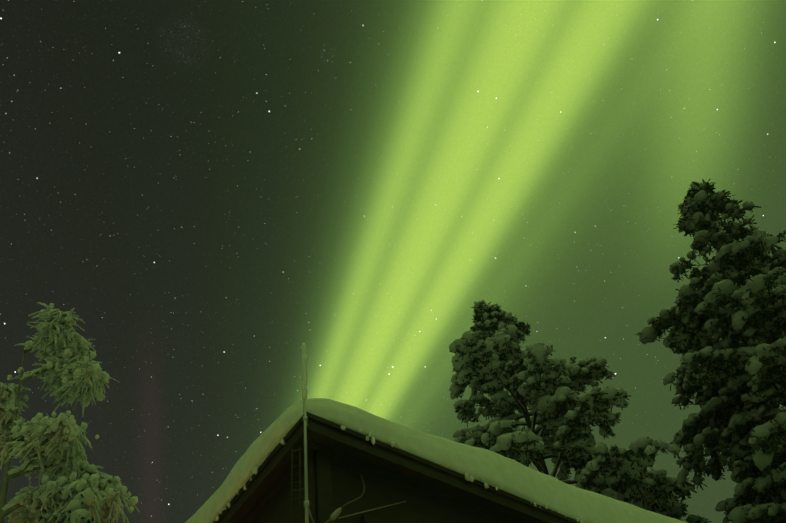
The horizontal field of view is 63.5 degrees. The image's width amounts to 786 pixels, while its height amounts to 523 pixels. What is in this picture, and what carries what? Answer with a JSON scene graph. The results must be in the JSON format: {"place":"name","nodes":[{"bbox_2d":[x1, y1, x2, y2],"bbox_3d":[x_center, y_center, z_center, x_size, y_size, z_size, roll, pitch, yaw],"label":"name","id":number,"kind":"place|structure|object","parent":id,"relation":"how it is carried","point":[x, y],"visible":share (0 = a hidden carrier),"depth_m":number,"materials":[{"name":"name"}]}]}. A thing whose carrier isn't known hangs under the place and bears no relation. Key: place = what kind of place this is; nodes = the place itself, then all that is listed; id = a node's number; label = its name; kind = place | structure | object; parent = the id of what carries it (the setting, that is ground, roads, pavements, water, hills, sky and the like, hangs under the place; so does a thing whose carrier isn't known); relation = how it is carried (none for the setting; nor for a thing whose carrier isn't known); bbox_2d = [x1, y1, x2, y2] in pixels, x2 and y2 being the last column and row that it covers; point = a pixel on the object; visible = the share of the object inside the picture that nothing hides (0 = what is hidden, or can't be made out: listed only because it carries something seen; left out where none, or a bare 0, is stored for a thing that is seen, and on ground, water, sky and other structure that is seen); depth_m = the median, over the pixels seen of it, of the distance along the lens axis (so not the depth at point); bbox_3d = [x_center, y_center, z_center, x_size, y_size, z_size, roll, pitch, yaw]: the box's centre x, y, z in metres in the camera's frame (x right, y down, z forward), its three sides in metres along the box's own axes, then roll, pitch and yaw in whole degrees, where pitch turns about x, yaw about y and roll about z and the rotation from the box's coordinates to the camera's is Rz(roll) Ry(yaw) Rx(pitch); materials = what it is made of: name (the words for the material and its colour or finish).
{"place":"outdoors","nodes":[
{"label":"outdoors","id":0,"kind":"place"},
{"bbox_2d":[330,501,405,520],"bbox_3d":[-0.161,1.982,5.090,0.945,0.590,0.051,39,-70,-27],"label":"antenna arm","id":1,"kind":"object","parent":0,"point":[335,514],"visible":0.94,"depth_m":4.73},
{"bbox_2d":[251,452,507,522],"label":"cabin walls","id":2,"kind":"structure","parent":0,"point":[419,506],"depth_m":5.47,"materials":[{"name":"brown wood"}]},
{"bbox_2d":[0,0,785,522],"label":"sky","id":3,"kind":"structure","parent":0,"point":[216,189],"materials":[{"name":"green"}]},
{"bbox_2d":[450,301,696,514],"bbox_3d":[3.776,6.329,13.510,6.570,17.898,5.843,-12,-57,-1],"label":"pine","id":4,"kind":"object","parent":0,"point":[625,475],"depth_m":15.74,"materials":[{"name":"green plant"}]},
{"bbox_2d":[449,299,694,513],"bbox_3d":[3.289,4.385,16.572,6.552,10.951,5.791,-12,-57,-1],"label":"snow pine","id":5,"kind":"object","parent":4,"relation":"on","point":[540,405],"visible":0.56,"depth_m":15.79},
{"bbox_2d":[627,469,710,522],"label":"pine","id":6,"kind":"object","parent":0,"point":[683,512],"depth_m":15.75,"materials":[{"name":"green plant"}]},
{"bbox_2d":[658,479,708,522],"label":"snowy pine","id":7,"kind":"object","parent":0,"point":[692,518],"visible":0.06,"depth_m":15.66,"materials":[{"name":"green plant"}]},
{"bbox_2d":[635,179,785,522],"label":"pine","id":8,"kind":"object","parent":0,"point":[772,445],"depth_m":13.38,"materials":[{"name":"green plant"}]},
{"bbox_2d":[639,181,785,522],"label":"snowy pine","id":9,"kind":"object","parent":8,"relation":"on","point":[761,459],"visible":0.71,"depth_m":13.20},
{"bbox_2d":[669,330,785,504],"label":"snow","id":10,"kind":"structure","parent":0,"point":[722,391],"depth_m":14.77,"materials":[{"name":"white snow"}]},
{"bbox_2d":[670,326,785,522],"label":"small pine","id":11,"kind":"object","parent":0,"point":[719,469],"depth_m":15.05,"materials":[{"name":"green plant"}]},
{"label":"ground","id":12,"kind":"structure","parent":0,"visible":0},
{"bbox_2d":[0,338,111,522],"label":"tree branches","id":13,"kind":"object","parent":12,"relation":"on","point":[4,488],"visible":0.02,"depth_m":6.82,"materials":[{"name":"brown wood"}]},
{"bbox_2d":[0,302,139,522],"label":"snowy birch","id":14,"kind":"object","parent":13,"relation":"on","point":[61,449],"depth_m":7.07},
{"bbox_2d":[67,494,92,522],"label":"spruce","id":15,"kind":"object","parent":12,"relation":"on","point":[82,518],"visible":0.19,"depth_m":5.55,"materials":[{"name":"green plant"}]},
{"bbox_2d":[65,488,94,522],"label":"snow clump","id":16,"kind":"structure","parent":15,"relation":"attached to","point":[75,505],"depth_m":5.60,"materials":[{"name":"white snow"}]},
{"bbox_2d":[213,411,579,522],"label":"cabin trim","id":17,"kind":"structure","parent":12,"relation":"on","point":[326,439],"depth_m":5.60,"materials":[{"name":"brown wood"}]},
{"bbox_2d":[303,399,314,522],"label":"mast","id":18,"kind":"object","parent":17,"relation":"on","point":[306,501],"visible":0.77,"depth_m":4.77,"materials":[{"name":"silver metal"}]},
{"bbox_2d":[288,447,304,522],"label":"ladder","id":19,"kind":"object","parent":18,"relation":"attached to","point":[299,473],"visible":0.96,"depth_m":4.69,"materials":[{"name":"grey"}]},
{"bbox_2d":[301,343,307,398],"bbox_3d":[-0.795,0.976,5.706,0.056,0.751,0.065,29,-66,-24],"label":"mast rime","id":20,"kind":"object","parent":18,"relation":"attached to","point":[304,361],"visible":0.98,"depth_m":5.67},
{"bbox_2d":[325,475,364,522],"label":"cable","id":21,"kind":"object","parent":17,"relation":"attached to","point":[352,500],"visible":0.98,"depth_m":4.98,"materials":[{"name":"grey plastic"}]},
{"bbox_2d":[361,514,387,522],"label":"window frames","id":22,"kind":"structure","parent":17,"relation":"attached to","point":[366,518],"depth_m":5.10,"materials":[{"name":"brown wood"}]},
{"bbox_2d":[211,425,583,522],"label":"eave snow chunks","id":23,"kind":"object","parent":17,"relation":"on","point":[370,434],"visible":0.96,"depth_m":5.76,"materials":[{"name":"white snow"}]},
{"bbox_2d":[185,398,686,522],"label":"roof snow","id":24,"kind":"structure","parent":17,"relation":"on","point":[504,473],"depth_m":6.12,"materials":[{"name":"white snow"}]}
]}

